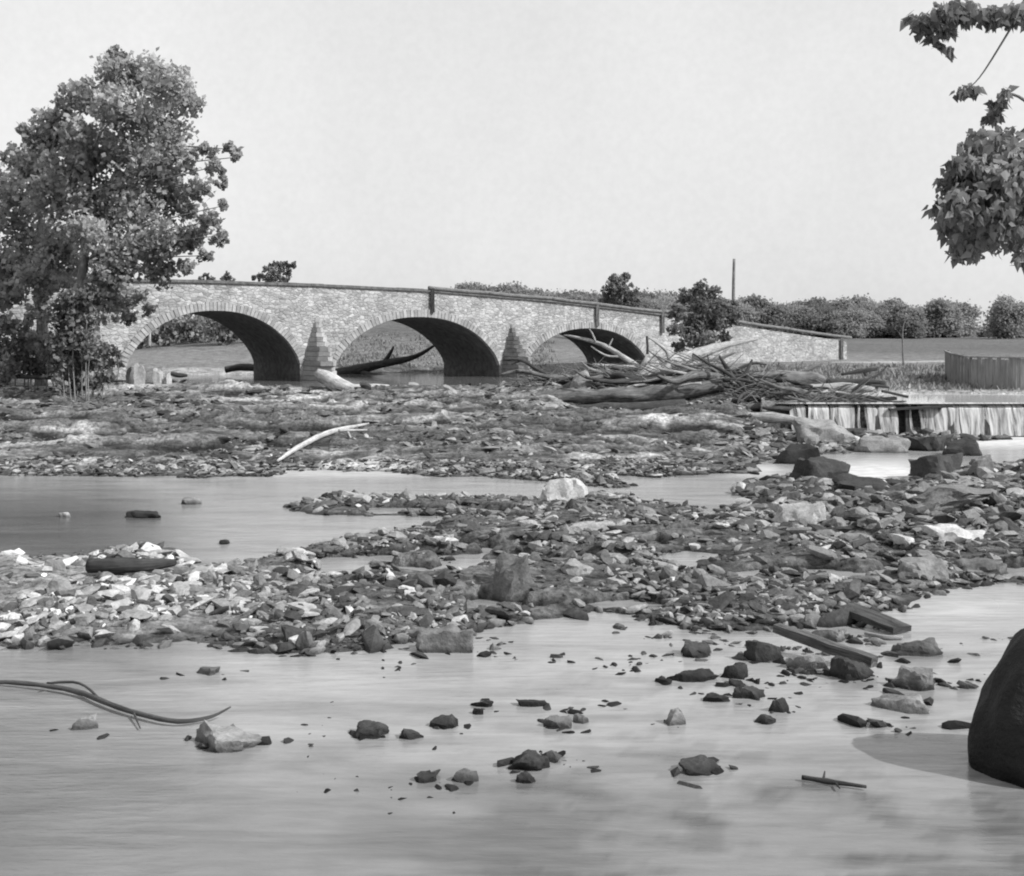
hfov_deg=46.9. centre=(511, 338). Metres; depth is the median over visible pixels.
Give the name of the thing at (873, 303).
distant tree
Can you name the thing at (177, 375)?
log
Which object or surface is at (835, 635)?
boulder
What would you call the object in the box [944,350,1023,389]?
board fence
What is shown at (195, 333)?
dark tree
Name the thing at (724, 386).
log
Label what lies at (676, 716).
rock
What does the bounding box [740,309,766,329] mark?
distant tree
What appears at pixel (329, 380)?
driftwood slab
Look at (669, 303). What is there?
distant tree
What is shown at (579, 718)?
stone
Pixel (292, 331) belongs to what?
stone bridge
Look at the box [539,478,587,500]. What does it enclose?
boulder
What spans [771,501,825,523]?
boulder
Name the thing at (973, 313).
round tree
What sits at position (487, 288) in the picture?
distant tree
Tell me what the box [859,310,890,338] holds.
distant tree
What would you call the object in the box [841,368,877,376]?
log
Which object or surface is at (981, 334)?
tree
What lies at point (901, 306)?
distant tree
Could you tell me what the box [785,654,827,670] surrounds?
boulder
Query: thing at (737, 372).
log
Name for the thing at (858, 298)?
distant tree
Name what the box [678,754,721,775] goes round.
boulder
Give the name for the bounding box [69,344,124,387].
shrub
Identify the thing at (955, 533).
boulder
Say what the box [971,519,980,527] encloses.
stone
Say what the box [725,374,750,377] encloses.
stick
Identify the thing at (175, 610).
stone
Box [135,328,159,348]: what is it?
dark tree
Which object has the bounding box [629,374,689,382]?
stick
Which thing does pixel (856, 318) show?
distant tree
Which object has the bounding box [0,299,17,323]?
shrub
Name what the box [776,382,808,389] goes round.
stick
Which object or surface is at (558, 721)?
rock
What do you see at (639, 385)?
stick
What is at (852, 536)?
stone
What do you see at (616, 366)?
dead branch
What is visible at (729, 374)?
stick
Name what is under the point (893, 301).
distant tree
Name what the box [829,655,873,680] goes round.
boulder
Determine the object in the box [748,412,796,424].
log
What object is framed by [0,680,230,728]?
branch
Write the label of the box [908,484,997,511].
boulder
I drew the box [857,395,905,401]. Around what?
stick
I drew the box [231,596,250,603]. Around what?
stone
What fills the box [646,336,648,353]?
dead branch
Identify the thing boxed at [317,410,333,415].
stone
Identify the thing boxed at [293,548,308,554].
stone
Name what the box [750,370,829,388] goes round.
log
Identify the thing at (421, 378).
upstream water
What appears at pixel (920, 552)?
stone
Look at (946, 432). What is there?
stone
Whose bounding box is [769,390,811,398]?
stick
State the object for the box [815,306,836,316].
distant tree
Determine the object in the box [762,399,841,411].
log
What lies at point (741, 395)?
stick
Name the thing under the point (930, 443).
boulder
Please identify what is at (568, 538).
stone
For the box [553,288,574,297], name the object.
distant tree
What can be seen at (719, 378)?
stick
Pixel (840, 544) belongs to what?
stone
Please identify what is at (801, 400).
stick
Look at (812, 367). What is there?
log
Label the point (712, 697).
rock
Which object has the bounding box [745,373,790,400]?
stick
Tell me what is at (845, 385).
stick
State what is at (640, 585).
stone
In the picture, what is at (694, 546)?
stone
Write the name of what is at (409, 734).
rock
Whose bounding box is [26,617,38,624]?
stone
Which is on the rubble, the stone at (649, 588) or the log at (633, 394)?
the stone at (649, 588)
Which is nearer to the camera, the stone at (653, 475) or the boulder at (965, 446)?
the stone at (653, 475)
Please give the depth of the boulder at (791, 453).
33.86 m
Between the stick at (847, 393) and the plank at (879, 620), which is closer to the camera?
the plank at (879, 620)
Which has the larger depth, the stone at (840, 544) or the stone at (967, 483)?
the stone at (967, 483)
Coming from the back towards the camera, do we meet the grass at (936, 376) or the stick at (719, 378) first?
the grass at (936, 376)
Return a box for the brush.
[493,347,894,410]
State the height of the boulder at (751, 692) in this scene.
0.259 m
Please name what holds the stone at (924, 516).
on the rubble
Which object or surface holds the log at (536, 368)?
on the log at (560, 383)
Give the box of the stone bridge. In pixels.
[0,278,851,381]
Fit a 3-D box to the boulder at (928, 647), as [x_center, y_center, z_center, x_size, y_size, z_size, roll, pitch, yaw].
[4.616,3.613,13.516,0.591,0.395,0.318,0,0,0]
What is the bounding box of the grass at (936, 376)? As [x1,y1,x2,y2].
[1,332,1023,391]
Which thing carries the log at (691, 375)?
on the log at (633, 394)
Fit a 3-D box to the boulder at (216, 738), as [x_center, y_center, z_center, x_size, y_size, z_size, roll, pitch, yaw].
[-2.542,3.589,10.452,0.660,0.381,0.422,0,0,0]
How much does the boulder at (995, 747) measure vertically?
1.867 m
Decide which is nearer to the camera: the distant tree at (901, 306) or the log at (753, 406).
the log at (753, 406)
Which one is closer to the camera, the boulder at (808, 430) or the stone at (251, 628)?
the stone at (251, 628)
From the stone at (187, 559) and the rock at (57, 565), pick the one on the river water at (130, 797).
the stone at (187, 559)
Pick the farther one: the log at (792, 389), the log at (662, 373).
the log at (662, 373)
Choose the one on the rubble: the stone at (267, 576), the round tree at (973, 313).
the stone at (267, 576)
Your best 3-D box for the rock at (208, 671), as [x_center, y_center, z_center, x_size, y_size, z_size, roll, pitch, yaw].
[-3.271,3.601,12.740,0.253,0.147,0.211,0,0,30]
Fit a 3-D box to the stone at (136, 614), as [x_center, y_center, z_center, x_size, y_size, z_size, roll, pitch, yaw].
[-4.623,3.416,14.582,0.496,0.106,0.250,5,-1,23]
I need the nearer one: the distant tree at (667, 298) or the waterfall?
the waterfall
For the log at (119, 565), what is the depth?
16.90 m
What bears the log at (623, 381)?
on the log at (617, 375)
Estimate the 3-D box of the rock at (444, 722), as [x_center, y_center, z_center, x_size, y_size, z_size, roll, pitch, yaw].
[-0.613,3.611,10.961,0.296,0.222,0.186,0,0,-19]
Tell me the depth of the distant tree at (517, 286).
341.01 m
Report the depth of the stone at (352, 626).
14.12 m
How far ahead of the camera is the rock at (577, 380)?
48.00 m
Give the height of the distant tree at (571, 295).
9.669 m
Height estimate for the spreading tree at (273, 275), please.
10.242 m
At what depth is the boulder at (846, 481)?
26.18 m
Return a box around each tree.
[0,78,91,385]
[35,44,243,393]
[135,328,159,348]
[151,316,190,346]
[174,314,215,343]
[198,273,215,279]
[203,318,237,344]
[220,271,235,280]
[251,260,296,282]
[335,345,433,374]
[450,280,486,290]
[468,281,482,289]
[477,284,496,290]
[489,282,519,293]
[510,280,530,292]
[519,285,544,294]
[527,287,547,293]
[536,291,564,298]
[545,289,562,294]
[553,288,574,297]
[562,293,577,299]
[568,292,592,299]
[569,289,587,295]
[578,293,597,301]
[585,289,599,298]
[598,272,642,307]
[629,296,655,308]
[634,337,757,374]
[636,289,659,299]
[648,297,670,313]
[654,291,675,302]
[661,298,685,317]
[665,290,677,298]
[666,278,742,369]
[729,295,748,303]
[737,302,762,327]
[738,293,770,311]
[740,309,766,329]
[753,310,770,329]
[761,301,801,333]
[782,313,811,333]
[789,298,805,304]
[790,304,826,336]
[791,298,817,307]
[805,296,829,303]
[809,300,831,312]
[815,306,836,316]
[815,310,854,338]
[821,308,856,337]
[827,295,854,309]
[837,308,871,338]
[846,293,872,306]
[846,300,875,312]
[847,305,874,337]
[854,300,886,307]
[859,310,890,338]
[872,301,896,336]
[876,307,900,337]
[878,297,907,305]
[883,300,928,337]
[888,306,933,338]
[900,0,1023,273]
[915,296,969,337]
[916,304,944,337]
[934,299,984,337]
[974,326,988,336]
[976,292,1023,338]
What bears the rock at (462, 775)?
in the river water at (130, 797)
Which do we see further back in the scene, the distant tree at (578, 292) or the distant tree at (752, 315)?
the distant tree at (578, 292)
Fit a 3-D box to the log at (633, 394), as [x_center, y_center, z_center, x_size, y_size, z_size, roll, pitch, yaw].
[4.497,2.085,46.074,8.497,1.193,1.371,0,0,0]
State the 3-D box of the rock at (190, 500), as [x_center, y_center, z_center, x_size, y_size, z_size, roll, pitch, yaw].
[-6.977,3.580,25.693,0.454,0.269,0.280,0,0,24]
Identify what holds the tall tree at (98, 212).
on the ground at (58, 419)
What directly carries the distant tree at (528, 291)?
on the ground at (58, 419)
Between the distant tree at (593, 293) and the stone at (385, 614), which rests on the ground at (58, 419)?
the distant tree at (593, 293)
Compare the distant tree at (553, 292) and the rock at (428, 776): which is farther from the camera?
the distant tree at (553, 292)
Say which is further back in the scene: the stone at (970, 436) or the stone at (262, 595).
the stone at (970, 436)
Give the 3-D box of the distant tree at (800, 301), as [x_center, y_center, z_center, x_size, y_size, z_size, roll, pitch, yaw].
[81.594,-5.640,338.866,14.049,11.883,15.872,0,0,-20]
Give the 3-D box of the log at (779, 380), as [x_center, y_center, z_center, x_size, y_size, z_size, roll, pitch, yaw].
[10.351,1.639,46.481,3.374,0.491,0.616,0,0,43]
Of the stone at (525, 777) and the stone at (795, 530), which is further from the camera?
the stone at (795, 530)
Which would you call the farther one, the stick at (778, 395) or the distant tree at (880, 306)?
the distant tree at (880, 306)
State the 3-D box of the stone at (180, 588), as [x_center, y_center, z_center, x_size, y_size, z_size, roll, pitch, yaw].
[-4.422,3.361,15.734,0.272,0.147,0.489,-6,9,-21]
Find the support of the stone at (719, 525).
on the ground at (58, 419)
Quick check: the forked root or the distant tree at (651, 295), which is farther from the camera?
the distant tree at (651, 295)
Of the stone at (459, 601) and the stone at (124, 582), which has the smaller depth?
the stone at (459, 601)
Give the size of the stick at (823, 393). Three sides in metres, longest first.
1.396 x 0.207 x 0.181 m
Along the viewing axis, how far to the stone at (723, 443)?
35.42 m
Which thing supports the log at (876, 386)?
on the log at (889, 398)
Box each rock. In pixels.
[44,559,66,571]
[46,577,72,593]
[125,363,145,384]
[181,496,201,504]
[196,666,219,675]
[399,728,423,739]
[416,770,436,782]
[429,714,458,729]
[451,768,478,782]
[470,700,493,706]
[516,699,546,706]
[543,715,571,728]
[569,370,593,388]
[663,708,685,725]
[703,693,729,701]
[720,662,747,679]
[754,714,775,724]
[768,697,788,712]
[967,454,993,476]
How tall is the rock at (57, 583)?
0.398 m
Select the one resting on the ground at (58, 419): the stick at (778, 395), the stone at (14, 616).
the stone at (14, 616)
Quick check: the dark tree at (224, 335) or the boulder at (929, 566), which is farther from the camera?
the dark tree at (224, 335)
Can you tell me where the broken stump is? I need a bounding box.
[637,357,674,375]
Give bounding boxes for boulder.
[70,713,97,729]
[124,510,160,517]
[195,720,261,752]
[352,720,388,738]
[415,624,473,652]
[492,551,535,601]
[508,749,549,770]
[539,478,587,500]
[561,558,593,575]
[666,668,718,681]
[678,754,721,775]
[681,639,711,657]
[732,685,764,700]
[744,640,783,662]
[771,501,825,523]
[772,442,819,463]
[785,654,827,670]
[789,456,850,479]
[792,417,854,443]
[809,628,846,641]
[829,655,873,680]
[832,473,905,490]
[853,435,910,452]
[870,693,928,713]
[891,637,942,656]
[891,665,934,690]
[898,555,948,580]
[906,436,950,450]
[908,453,962,477]
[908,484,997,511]
[919,523,985,543]
[942,437,982,455]
[953,557,1008,574]
[967,628,1023,787]
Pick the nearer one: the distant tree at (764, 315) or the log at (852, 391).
the log at (852, 391)
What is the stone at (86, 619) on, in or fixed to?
on the rubble
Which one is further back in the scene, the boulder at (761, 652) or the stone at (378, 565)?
the stone at (378, 565)
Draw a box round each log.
[85,557,176,572]
[170,372,187,377]
[224,363,253,372]
[500,369,575,385]
[503,358,554,374]
[532,377,735,403]
[533,381,570,385]
[575,364,629,384]
[575,399,685,410]
[585,376,663,384]
[589,372,668,384]
[643,367,692,377]
[657,371,719,384]
[702,366,723,376]
[704,361,769,371]
[719,371,742,374]
[721,383,731,388]
[738,400,796,409]
[746,374,812,386]
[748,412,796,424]
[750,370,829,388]
[759,378,823,400]
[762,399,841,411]
[790,382,874,395]
[802,362,823,371]
[825,386,856,399]
[826,378,885,385]
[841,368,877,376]
[853,395,896,400]
[856,384,889,392]
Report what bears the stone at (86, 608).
on the ground at (58, 419)
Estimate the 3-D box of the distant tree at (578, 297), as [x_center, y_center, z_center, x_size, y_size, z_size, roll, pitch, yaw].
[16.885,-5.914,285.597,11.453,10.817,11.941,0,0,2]
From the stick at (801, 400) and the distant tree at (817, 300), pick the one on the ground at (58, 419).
the distant tree at (817, 300)
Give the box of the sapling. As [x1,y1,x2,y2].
[899,314,910,365]
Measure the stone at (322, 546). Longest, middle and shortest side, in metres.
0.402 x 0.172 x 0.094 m
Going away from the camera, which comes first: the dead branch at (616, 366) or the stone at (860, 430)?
the stone at (860, 430)
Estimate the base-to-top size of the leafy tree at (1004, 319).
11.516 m
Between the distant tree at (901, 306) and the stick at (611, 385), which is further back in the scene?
the distant tree at (901, 306)
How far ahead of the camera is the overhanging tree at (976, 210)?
4.21 m
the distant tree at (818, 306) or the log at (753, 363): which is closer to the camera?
the log at (753, 363)
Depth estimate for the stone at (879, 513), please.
23.02 m
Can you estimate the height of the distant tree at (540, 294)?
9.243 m
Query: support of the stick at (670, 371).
on the log at (691, 375)
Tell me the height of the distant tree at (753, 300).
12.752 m
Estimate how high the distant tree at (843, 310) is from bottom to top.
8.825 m
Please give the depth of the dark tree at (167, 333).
114.25 m
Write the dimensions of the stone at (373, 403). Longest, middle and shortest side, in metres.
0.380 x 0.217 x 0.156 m
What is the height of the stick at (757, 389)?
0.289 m
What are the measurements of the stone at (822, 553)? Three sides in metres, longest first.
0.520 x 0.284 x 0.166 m
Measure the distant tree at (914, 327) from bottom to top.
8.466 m
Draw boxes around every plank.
[835,392,876,401]
[836,603,911,633]
[881,390,908,397]
[888,405,946,410]
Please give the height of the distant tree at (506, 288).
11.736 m
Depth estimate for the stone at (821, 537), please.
19.77 m
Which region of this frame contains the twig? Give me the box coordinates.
[801,771,866,788]
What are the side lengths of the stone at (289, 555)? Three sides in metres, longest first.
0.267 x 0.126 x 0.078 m
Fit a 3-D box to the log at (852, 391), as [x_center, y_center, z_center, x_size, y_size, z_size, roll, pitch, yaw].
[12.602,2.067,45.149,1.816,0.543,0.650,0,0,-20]
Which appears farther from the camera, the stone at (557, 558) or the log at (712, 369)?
the log at (712, 369)
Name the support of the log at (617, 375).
on the rock at (577, 380)
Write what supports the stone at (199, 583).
on the rubble
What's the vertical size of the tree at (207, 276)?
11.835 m
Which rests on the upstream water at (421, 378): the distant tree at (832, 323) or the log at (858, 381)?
the log at (858, 381)
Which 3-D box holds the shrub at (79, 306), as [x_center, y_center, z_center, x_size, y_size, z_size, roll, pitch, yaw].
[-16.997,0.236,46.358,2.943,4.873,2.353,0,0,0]
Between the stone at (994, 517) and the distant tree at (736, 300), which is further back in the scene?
the distant tree at (736, 300)
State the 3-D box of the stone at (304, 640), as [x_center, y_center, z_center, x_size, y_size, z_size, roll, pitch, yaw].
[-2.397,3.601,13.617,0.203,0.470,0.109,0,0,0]
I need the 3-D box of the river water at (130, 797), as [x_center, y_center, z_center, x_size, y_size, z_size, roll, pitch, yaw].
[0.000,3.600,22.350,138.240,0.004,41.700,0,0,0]
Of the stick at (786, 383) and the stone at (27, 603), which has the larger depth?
the stick at (786, 383)
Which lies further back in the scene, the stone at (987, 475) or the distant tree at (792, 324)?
the distant tree at (792, 324)
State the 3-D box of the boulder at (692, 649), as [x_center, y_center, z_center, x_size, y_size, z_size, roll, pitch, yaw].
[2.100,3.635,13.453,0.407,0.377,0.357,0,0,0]
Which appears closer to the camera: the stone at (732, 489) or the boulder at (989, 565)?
the boulder at (989, 565)
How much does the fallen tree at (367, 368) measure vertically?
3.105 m
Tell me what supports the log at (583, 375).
on the log at (617, 375)
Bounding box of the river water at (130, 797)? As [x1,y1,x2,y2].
[0,437,1023,875]
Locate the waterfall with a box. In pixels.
[789,402,1023,435]
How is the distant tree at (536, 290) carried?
on the ground at (58, 419)
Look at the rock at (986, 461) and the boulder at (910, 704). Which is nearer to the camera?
the boulder at (910, 704)
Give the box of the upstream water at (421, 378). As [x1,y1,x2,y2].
[145,371,1023,403]
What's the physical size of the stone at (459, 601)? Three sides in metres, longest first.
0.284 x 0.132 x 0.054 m
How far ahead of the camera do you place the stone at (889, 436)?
40.76 m
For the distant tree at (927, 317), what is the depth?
287.18 m
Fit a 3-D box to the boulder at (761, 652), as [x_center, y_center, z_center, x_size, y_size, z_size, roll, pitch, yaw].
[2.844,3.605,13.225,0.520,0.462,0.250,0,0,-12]
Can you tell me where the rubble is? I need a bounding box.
[0,379,1023,814]
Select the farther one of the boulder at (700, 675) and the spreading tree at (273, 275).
the spreading tree at (273, 275)
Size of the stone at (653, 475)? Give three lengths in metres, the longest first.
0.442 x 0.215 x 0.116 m
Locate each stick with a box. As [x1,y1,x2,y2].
[605,384,619,386]
[627,383,650,386]
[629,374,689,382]
[646,363,700,380]
[658,355,696,370]
[673,382,701,388]
[692,353,748,391]
[717,377,744,385]
[722,378,777,390]
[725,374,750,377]
[731,398,759,411]
[737,390,756,404]
[741,394,761,399]
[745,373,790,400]
[748,386,771,390]
[769,389,789,393]
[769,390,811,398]
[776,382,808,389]
[788,392,811,402]
[809,388,828,394]
[827,390,866,395]
[835,383,852,390]
[854,365,887,390]
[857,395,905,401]
[864,632,902,639]
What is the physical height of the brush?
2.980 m
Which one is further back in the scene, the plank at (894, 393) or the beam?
the plank at (894, 393)
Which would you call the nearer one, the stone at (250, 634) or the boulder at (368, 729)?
the boulder at (368, 729)
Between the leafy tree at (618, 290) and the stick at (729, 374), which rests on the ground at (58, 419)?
the leafy tree at (618, 290)
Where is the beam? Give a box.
[773,623,878,667]
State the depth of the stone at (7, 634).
13.98 m
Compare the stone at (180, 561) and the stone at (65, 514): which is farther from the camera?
the stone at (65, 514)
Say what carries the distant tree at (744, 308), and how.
on the ground at (58, 419)
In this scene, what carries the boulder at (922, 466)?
on the ground at (58, 419)
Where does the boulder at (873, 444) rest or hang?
on the ground at (58, 419)
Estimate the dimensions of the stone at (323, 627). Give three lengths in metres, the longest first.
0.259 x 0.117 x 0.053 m
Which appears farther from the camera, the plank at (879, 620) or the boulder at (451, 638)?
the plank at (879, 620)
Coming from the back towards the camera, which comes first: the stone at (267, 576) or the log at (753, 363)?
the log at (753, 363)
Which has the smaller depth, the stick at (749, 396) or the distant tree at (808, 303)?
the stick at (749, 396)
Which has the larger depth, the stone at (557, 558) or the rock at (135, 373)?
the rock at (135, 373)
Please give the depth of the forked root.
46.89 m
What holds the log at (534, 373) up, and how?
on the ground at (58, 419)
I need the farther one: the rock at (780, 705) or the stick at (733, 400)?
the stick at (733, 400)
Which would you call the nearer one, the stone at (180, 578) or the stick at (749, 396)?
the stone at (180, 578)
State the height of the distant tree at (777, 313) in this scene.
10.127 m
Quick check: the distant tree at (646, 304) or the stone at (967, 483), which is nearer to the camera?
the stone at (967, 483)
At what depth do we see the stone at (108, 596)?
15.39 m
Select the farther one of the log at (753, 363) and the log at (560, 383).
the log at (560, 383)
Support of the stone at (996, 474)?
on the ground at (58, 419)
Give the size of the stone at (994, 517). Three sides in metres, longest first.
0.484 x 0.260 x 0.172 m
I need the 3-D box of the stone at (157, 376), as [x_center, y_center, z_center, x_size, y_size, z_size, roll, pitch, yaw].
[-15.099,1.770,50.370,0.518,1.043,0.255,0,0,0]
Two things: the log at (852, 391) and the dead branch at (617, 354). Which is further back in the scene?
the dead branch at (617, 354)
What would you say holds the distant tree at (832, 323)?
on the ground at (58, 419)
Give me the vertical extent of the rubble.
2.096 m
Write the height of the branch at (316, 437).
0.686 m
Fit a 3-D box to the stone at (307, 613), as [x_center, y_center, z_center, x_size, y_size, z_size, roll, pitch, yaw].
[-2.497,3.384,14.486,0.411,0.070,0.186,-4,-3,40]
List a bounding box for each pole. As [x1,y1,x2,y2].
[148,333,150,345]
[732,259,734,324]
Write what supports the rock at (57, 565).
on the ground at (58, 419)
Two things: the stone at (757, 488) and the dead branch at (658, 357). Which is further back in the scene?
the dead branch at (658, 357)
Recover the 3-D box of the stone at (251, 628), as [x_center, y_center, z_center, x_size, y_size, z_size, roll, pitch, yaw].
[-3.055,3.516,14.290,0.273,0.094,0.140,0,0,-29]
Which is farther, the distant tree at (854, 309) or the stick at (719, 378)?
the distant tree at (854, 309)
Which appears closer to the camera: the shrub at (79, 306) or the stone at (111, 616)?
the stone at (111, 616)
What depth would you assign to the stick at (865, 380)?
45.67 m
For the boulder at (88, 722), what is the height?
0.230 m
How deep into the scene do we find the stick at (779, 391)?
44.36 m
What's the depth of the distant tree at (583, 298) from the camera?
280.22 m
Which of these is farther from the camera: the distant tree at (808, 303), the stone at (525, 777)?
the distant tree at (808, 303)
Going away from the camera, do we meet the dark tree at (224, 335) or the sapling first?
the sapling
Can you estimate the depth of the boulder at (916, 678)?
12.12 m
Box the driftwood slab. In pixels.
[315,369,388,389]
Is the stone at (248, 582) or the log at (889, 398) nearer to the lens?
the stone at (248, 582)
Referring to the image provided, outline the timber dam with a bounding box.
[779,404,1023,436]
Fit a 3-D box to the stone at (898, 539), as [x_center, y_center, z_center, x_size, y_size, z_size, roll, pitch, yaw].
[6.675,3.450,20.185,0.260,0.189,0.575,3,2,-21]
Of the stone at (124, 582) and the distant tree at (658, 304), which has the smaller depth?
the stone at (124, 582)
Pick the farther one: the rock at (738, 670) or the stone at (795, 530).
the stone at (795, 530)
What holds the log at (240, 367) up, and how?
on the upstream water at (421, 378)
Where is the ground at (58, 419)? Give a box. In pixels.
[0,321,1023,652]
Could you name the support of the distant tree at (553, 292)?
on the ground at (58, 419)
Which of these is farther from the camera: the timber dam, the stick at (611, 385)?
the stick at (611, 385)
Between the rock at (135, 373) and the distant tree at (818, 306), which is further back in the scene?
the distant tree at (818, 306)
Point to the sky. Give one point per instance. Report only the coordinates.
(568, 145)
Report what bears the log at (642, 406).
on the ground at (58, 419)
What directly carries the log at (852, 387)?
on the log
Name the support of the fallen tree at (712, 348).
on the brush
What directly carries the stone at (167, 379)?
on the ground at (58, 419)
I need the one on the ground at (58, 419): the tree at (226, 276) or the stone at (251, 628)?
the tree at (226, 276)
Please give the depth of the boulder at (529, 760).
9.85 m
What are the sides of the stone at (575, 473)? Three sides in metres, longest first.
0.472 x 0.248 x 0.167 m
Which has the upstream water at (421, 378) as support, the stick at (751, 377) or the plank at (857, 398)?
the plank at (857, 398)
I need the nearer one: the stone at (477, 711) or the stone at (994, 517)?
the stone at (477, 711)
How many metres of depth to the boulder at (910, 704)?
11.44 m
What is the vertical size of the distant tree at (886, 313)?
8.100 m
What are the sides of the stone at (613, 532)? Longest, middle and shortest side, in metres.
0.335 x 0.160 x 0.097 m
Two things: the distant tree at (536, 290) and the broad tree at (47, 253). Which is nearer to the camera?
the broad tree at (47, 253)
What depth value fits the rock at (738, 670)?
12.52 m
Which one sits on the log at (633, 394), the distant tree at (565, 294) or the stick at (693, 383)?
the stick at (693, 383)
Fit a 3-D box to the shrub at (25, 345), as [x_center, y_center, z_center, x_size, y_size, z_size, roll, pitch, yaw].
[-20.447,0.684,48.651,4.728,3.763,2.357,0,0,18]
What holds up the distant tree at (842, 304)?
on the ground at (58, 419)
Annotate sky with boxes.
[0,0,1023,326]
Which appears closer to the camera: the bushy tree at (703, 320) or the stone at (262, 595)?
the stone at (262, 595)
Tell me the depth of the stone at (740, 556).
18.80 m
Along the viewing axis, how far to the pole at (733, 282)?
95.89 m
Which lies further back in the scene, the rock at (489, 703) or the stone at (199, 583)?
the stone at (199, 583)
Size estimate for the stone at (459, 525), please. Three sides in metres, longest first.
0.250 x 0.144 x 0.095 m
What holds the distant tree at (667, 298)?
on the ground at (58, 419)
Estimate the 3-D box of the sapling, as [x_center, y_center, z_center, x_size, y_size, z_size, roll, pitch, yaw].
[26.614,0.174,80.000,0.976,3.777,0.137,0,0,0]
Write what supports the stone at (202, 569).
on the rubble
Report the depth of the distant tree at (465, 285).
310.91 m
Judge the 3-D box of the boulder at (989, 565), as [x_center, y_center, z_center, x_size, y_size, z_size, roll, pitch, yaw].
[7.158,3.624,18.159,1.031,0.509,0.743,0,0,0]
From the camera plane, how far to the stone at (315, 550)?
19.36 m
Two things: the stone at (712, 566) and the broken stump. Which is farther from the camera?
the broken stump
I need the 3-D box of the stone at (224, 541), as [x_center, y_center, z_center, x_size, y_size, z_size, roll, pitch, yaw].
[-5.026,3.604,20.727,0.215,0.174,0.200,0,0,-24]
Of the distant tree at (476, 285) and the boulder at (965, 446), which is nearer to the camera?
the boulder at (965, 446)
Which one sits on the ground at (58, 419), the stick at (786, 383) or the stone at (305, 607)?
the stone at (305, 607)
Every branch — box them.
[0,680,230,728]
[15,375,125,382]
[276,423,368,461]
[564,329,638,370]
[592,363,638,369]
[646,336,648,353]
[649,350,670,368]
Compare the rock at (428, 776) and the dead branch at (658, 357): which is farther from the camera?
the dead branch at (658, 357)
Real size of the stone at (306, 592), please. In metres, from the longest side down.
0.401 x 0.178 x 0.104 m
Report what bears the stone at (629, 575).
on the rubble
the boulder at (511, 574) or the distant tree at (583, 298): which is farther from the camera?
the distant tree at (583, 298)
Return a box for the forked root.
[719,355,752,402]
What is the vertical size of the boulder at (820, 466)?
1.236 m
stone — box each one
[0,630,18,638]
[8,613,19,619]
[19,599,36,607]
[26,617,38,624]
[59,512,70,516]
[73,613,94,625]
[77,604,93,612]
[81,586,97,594]
[101,594,114,599]
[109,609,116,619]
[115,579,131,584]
[121,609,152,619]
[152,368,163,383]
[164,372,171,384]
[168,605,181,614]
[169,581,189,595]
[176,556,201,562]
[176,558,183,564]
[176,576,185,580]
[184,581,201,585]
[194,565,209,573]
[219,539,229,544]
[219,569,230,574]
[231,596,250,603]
[241,580,253,584]
[246,632,254,636]
[249,626,268,631]
[259,590,267,597]
[264,574,270,579]
[285,552,292,558]
[287,602,316,610]
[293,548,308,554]
[295,631,312,650]
[297,588,319,597]
[301,611,319,616]
[309,549,321,552]
[315,543,328,549]
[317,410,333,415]
[317,625,327,629]
[343,618,360,636]
[368,401,377,404]
[369,562,385,568]
[381,612,390,615]
[454,523,466,528]
[456,599,464,603]
[472,708,483,714]
[515,772,535,783]
[525,434,542,436]
[549,557,569,560]
[562,535,575,541]
[571,470,586,475]
[573,713,588,723]
[605,530,621,535]
[625,571,643,578]
[631,583,645,588]
[646,516,659,523]
[646,586,656,590]
[647,474,662,477]
[689,543,700,550]
[707,564,725,572]
[712,522,730,528]
[715,441,728,444]
[730,485,735,493]
[734,554,750,558]
[753,486,768,493]
[786,527,812,533]
[804,484,814,487]
[805,545,836,559]
[814,535,829,540]
[833,540,845,547]
[839,533,872,540]
[845,428,866,434]
[847,575,879,584]
[877,511,891,515]
[884,435,899,437]
[888,533,914,544]
[915,515,929,517]
[916,549,931,555]
[940,430,950,434]
[955,482,975,485]
[960,433,979,439]
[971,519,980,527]
[982,473,994,477]
[987,515,999,520]
[991,472,1004,477]
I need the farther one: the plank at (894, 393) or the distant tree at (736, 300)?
the distant tree at (736, 300)
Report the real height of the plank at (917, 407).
0.220 m
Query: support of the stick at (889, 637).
on the river water at (130, 797)
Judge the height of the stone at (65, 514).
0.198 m
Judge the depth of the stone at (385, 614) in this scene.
14.60 m
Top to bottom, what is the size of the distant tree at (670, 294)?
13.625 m
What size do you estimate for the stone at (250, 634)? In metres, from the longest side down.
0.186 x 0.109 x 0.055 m
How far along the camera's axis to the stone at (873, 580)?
16.95 m
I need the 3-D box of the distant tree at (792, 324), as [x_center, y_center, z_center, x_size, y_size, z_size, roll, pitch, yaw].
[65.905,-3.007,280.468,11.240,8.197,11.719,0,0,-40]
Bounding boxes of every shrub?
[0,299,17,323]
[0,310,64,389]
[38,282,116,400]
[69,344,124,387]
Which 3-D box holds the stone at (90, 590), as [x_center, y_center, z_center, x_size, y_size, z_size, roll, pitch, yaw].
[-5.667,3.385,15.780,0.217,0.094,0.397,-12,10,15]
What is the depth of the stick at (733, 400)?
45.00 m
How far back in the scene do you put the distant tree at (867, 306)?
285.50 m
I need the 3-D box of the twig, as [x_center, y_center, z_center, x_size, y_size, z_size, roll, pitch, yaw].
[2.589,3.564,9.507,0.490,0.058,0.190,0,0,42]
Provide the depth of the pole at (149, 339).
94.94 m
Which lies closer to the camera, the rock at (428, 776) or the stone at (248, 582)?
the rock at (428, 776)

